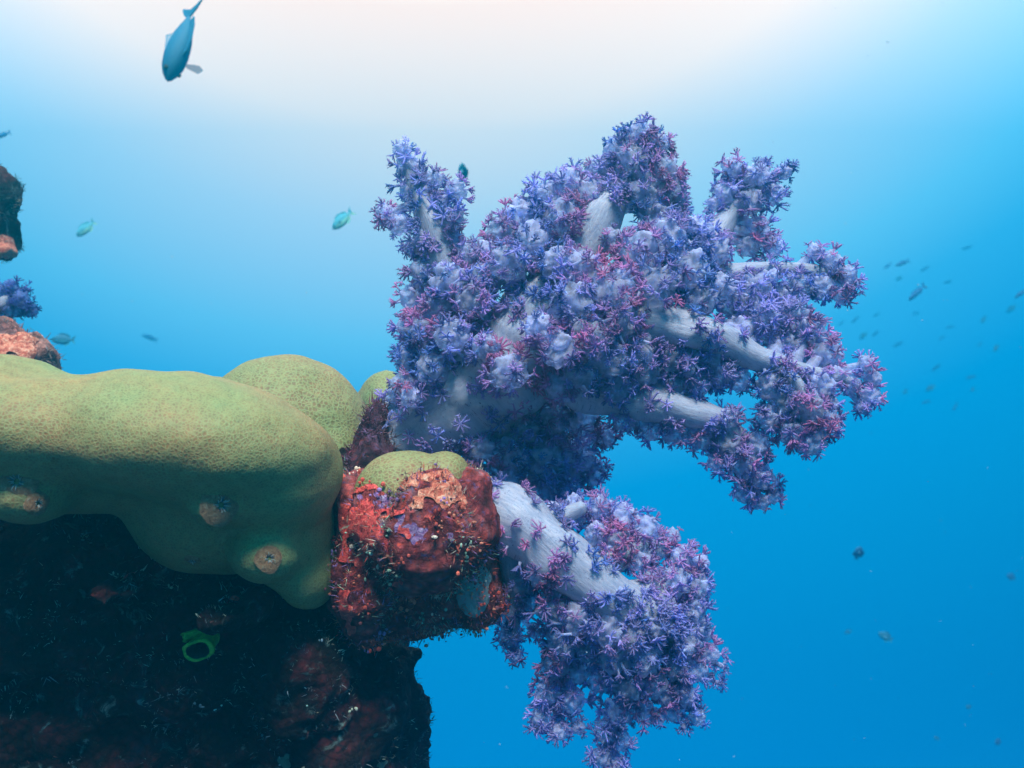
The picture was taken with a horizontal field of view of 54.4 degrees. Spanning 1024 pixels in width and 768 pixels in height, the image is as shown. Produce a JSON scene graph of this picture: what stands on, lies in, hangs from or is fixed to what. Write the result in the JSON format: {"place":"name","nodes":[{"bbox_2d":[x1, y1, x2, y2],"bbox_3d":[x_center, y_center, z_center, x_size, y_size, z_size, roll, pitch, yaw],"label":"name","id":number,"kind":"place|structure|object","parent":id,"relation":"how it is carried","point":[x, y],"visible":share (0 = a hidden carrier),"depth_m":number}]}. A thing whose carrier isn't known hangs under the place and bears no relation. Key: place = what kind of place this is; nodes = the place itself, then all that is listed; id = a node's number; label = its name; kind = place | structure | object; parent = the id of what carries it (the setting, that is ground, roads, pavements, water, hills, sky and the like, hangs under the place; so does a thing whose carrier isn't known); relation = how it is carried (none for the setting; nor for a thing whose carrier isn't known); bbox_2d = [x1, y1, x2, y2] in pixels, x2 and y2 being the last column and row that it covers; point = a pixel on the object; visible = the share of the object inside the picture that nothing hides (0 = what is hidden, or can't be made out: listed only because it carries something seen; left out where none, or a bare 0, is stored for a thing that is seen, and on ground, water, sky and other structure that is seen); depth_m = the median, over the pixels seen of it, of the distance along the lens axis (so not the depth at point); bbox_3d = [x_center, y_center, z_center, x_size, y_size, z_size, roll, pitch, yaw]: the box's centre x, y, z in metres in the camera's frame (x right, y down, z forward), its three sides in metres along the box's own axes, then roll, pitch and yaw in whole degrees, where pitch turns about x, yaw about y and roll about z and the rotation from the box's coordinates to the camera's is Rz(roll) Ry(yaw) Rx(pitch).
{"place":"outdoors","nodes":[
{"label":"outdoors","id":0,"kind":"place"},
{"bbox_2d":[0,129,10,137],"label":"fish","id":1,"kind":"object","parent":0,"point":[3,134],"visible":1,"depth_m":3.00},
{"bbox_2d":[51,333,75,345],"bbox_3d":[-1.263,-0.125,2.796,0.061,0.037,0.037,0,0,20],"label":"fish","id":2,"kind":"object","parent":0,"point":[64,339],"visible":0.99,"depth_m":2.80},
{"bbox_2d":[76,219,96,236],"bbox_3d":[-1.457,-0.531,3.401,0.081,0.040,0.049,-45,14,-15],"label":"fish","id":3,"kind":"object","parent":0,"point":[85,228],"visible":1,"depth_m":3.40},
{"bbox_2d":[142,334,157,342],"bbox_3d":[-2.730,-0.349,7.500,0.131,0.048,0.017,20,0,0],"label":"fish","id":4,"kind":"object","parent":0,"point":[149,337],"visible":1,"depth_m":7.50},
{"bbox_2d":[162,0,202,81],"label":"fish","id":5,"kind":"object","parent":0,"point":[176,53],"visible":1,"depth_m":2.27},
{"bbox_2d":[0,448,431,767],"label":"reef rock","id":6,"kind":"object","parent":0,"point":[63,724],"visible":0.46,"depth_m":1.10},
{"bbox_2d":[0,166,22,260],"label":"rock","id":7,"kind":"object","parent":6,"relation":"on","point":[11,227],"visible":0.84,"depth_m":1.74},
{"bbox_2d":[0,234,17,258],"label":"sponge","id":8,"kind":"object","parent":7,"relation":"on","point":[8,249],"visible":1,"depth_m":1.73},
{"bbox_2d":[0,164,25,263],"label":"algae turf","id":9,"kind":"structure","parent":7,"relation":"on","point":[20,247],"depth_m":1.74},
{"bbox_2d":[0,316,60,369],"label":"rock","id":10,"kind":"object","parent":6,"relation":"on","point":[41,345],"visible":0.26,"depth_m":1.50},
{"bbox_2d":[0,332,37,358],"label":"sponge","id":11,"kind":"object","parent":10,"relation":"on","point":[22,344],"visible":0.84,"depth_m":1.47},
{"bbox_2d":[0,275,41,320],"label":"soft coral","id":12,"kind":"object","parent":10,"relation":"on","point":[16,301],"visible":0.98,"depth_m":1.61},
{"bbox_2d":[0,308,64,368],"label":"algae turf","id":13,"kind":"structure","parent":10,"relation":"on","point":[49,354],"depth_m":1.50},
{"bbox_2d":[0,354,342,609],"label":"stony coral","id":14,"kind":"object","parent":6,"relation":"on","point":[148,458],"visible":0.96,"depth_m":0.94},
{"bbox_2d":[0,475,38,495],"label":"tube worm","id":15,"kind":"object","parent":14,"relation":"attached to","point":[26,486],"visible":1,"depth_m":0.93},
{"bbox_2d":[23,491,49,515],"bbox_3d":[-0.445,0.113,0.935,0.006,0.024,0.025,0,0,40],"label":"tube worm","id":16,"kind":"object","parent":14,"relation":"attached to","point":[31,506],"visible":1,"depth_m":0.93},
{"bbox_2d":[184,555,200,564],"bbox_3d":[-0.331,0.181,1.032,0.020,0.014,0.015,0,0,0],"label":"tube worm","id":17,"kind":"object","parent":14,"relation":"attached to","point":[190,558],"visible":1,"depth_m":1.03},
{"bbox_2d":[200,494,238,526],"bbox_3d":[-0.274,0.116,0.938,0.039,0.040,0.009,0,0,-39],"label":"tube worm","id":18,"kind":"object","parent":14,"relation":"attached to","point":[211,513],"visible":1,"depth_m":0.94},
{"bbox_2d":[254,546,281,573],"bbox_3d":[-0.239,0.173,0.977,0.029,0.027,0.009,0,0,-32],"label":"tube worm","id":19,"kind":"object","parent":14,"relation":"attached to","point":[263,564],"visible":1,"depth_m":0.98},
{"bbox_2d":[180,628,219,661],"bbox_3d":[-0.336,0.279,1.075,0.041,0.033,0.045,0,0,0],"label":"sea squirt","id":20,"kind":"object","parent":6,"relation":"on","point":[192,652],"visible":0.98,"depth_m":1.06},
{"bbox_2d":[0,455,435,767],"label":"algae turf","id":21,"kind":"structure","parent":6,"relation":"on","point":[179,667],"depth_m":1.10},
{"bbox_2d":[227,595,238,602],"bbox_3d":[-0.300,0.231,1.053,0.015,0.010,0.024,0,0,33],"label":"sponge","id":22,"kind":"object","parent":6,"relation":"on","point":[235,598],"visible":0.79,"depth_m":1.06},
{"bbox_2d":[277,754,290,767],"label":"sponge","id":23,"kind":"object","parent":6,"relation":"on","point":[284,762],"visible":1,"depth_m":1.13},
{"bbox_2d":[215,354,366,448],"bbox_3d":[-0.333,0.072,1.304,0.299,0.222,0.230,0,0,0],"label":"stony coral","id":24,"kind":"object","parent":6,"relation":"on","point":[328,399],"visible":0.2,"depth_m":1.24},
{"bbox_2d":[346,403,395,470],"bbox_3d":[-0.186,0.118,1.228,0.106,0.190,0.132,0,0,0],"label":"rock","id":25,"kind":"object","parent":6,"relation":"on","point":[366,451],"visible":0.22,"depth_m":1.20},
{"bbox_2d":[341,393,404,471],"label":"algae turf","id":26,"kind":"structure","parent":25,"relation":"on","point":[367,432],"depth_m":1.20},
{"bbox_2d":[358,370,396,407],"bbox_3d":[-0.201,0.037,1.512,0.118,0.117,0.124,0,0,0],"label":"stony coral","id":27,"kind":"object","parent":6,"relation":"on","point":[372,383],"visible":0.14,"depth_m":1.48},
{"bbox_2d":[377,760,387,767],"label":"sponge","id":28,"kind":"object","parent":6,"relation":"on","point":[381,764],"visible":1,"depth_m":1.14},
{"bbox_2d":[326,465,504,648],"bbox_3d":[-0.112,0.196,1.133,0.211,0.218,0.260,0,0,0],"label":"rock","id":29,"kind":"object","parent":6,"relation":"on","point":[425,569],"visible":0.66,"depth_m":1.06},
{"bbox_2d":[337,589,356,635],"bbox_3d":[-0.174,0.245,1.064,0.026,0.055,0.023,0,0,31],"label":"sponge","id":30,"kind":"object","parent":29,"relation":"on","point":[347,614],"visible":1,"depth_m":1.06},
{"bbox_2d":[337,484,410,609],"bbox_3d":[-0.146,0.170,1.047,0.054,0.142,0.116,0,0,-28],"label":"sponge","id":31,"kind":"object","parent":29,"relation":"on","point":[361,536],"visible":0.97,"depth_m":1.04},
{"bbox_2d":[357,491,395,512],"bbox_3d":[-0.139,0.120,1.041,0.050,0.026,0.024,0,0,18],"label":"coralline crust","id":32,"kind":"object","parent":29,"relation":"on","point":[385,501],"visible":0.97,"depth_m":1.04},
{"bbox_2d":[354,451,467,496],"bbox_3d":[-0.110,0.129,1.097,0.132,0.111,0.118,0,0,0],"label":"stony coral","id":33,"kind":"object","parent":29,"relation":"on","point":[388,469],"visible":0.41,"depth_m":1.07},
{"bbox_2d":[322,459,513,653],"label":"algae turf","id":34,"kind":"structure","parent":29,"relation":"on","point":[461,505],"depth_m":1.06},
{"bbox_2d":[394,509,453,544],"bbox_3d":[-0.091,0.145,1.010,0.064,0.036,0.011,0,0,2],"label":"coralline crust","id":35,"kind":"object","parent":29,"relation":"attached to","point":[416,530],"visible":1,"depth_m":1.01},
{"bbox_2d":[400,468,467,509],"bbox_3d":[-0.081,0.110,1.038,0.071,0.042,0.046,0,0,-22],"label":"sponge","id":36,"kind":"object","parent":29,"relation":"on","point":[429,492],"visible":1,"depth_m":1.03},
{"bbox_2d":[456,564,491,617],"bbox_3d":[-0.044,0.227,1.087,0.028,0.065,0.050,0,0,39],"label":"sponge","id":37,"kind":"object","parent":29,"relation":"on","point":[469,604],"visible":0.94,"depth_m":1.09},
{"bbox_2d":[486,470,734,767],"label":"soft coral","id":38,"kind":"object","parent":29,"relation":"hanging from","point":[644,635],"visible":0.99,"depth_m":1.11},
{"bbox_2d":[357,111,888,513],"bbox_3d":[0.101,-0.080,1.203,0.693,0.503,0.233,0,0,8],"label":"soft coral","id":39,"kind":"object","parent":6,"relation":"on","point":[574,334],"visible":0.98,"depth_m":1.18},
{"bbox_2d":[332,207,354,229],"bbox_3d":[-0.511,-0.496,3.000,0.086,0.043,0.052,-45,10,-10],"label":"fish","id":40,"kind":"object","parent":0,"point":[341,219],"visible":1,"depth_m":3.00},
{"bbox_2d":[457,163,468,181],"bbox_3d":[-0.128,-0.551,2.602,0.028,0.048,0.034,0,0,-28],"label":"fish","id":41,"kind":"object","parent":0,"point":[463,169],"visible":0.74,"depth_m":2.60},
{"bbox_2d":[0,0,1023,767],"label":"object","id":42,"kind":"structure","parent":0,"point":[237,168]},
{"bbox_2d":[82,3,1014,756],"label":"marine snow","id":43,"kind":"structure","parent":0,"point":[808,469],"depth_m":2.98},
{"bbox_2d":[852,546,863,559],"bbox_3d":[1.391,0.681,4.001,0.039,0.061,0.035,0,0,44],"label":"fish","id":44,"kind":"object","parent":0,"point":[858,552],"visible":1,"depth_m":4.00},
{"bbox_2d":[860,332,867,338],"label":"fish","id":45,"kind":"object","parent":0,"point":[863,335],"visible":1,"depth_m":10.30},
{"bbox_2d":[878,631,892,641],"bbox_3d":[1.502,1.014,4.000,0.073,0.040,0.044,30,-6,-10],"label":"fish","id":46,"kind":"object","parent":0,"point":[885,636],"visible":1,"depth_m":4.00},
{"bbox_2d":[895,258,909,265],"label":"fish","id":47,"kind":"object","parent":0,"point":[903,262],"visible":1,"depth_m":5.00},
{"bbox_2d":[908,282,927,300],"bbox_3d":[1.708,-0.386,4.200,0.100,0.037,0.057,-42,0,0],"label":"fish","id":48,"kind":"object","parent":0,"point":[916,292],"visible":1,"depth_m":4.20},
{"bbox_2d":[926,384,935,391],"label":"fish","id":49,"kind":"object","parent":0,"point":[929,388],"visible":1,"depth_m":9.29},
{"bbox_2d":[995,738,1000,744],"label":"fish","id":50,"kind":"object","parent":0,"point":[997,741],"visible":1,"depth_m":5.00},
{"bbox_2d":[1007,573,1015,580],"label":"fish","id":51,"kind":"object","parent":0,"point":[1010,576],"visible":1,"depth_m":6.00},
{"bbox_2d":[1006,304,1017,312],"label":"fish","id":52,"kind":"object","parent":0,"point":[1011,308],"visible":1,"depth_m":11.29},
{"bbox_2d":[1015,290,1023,297],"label":"fish","id":53,"kind":"object","parent":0,"point":[1020,293],"visible":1,"depth_m":5.00}
]}

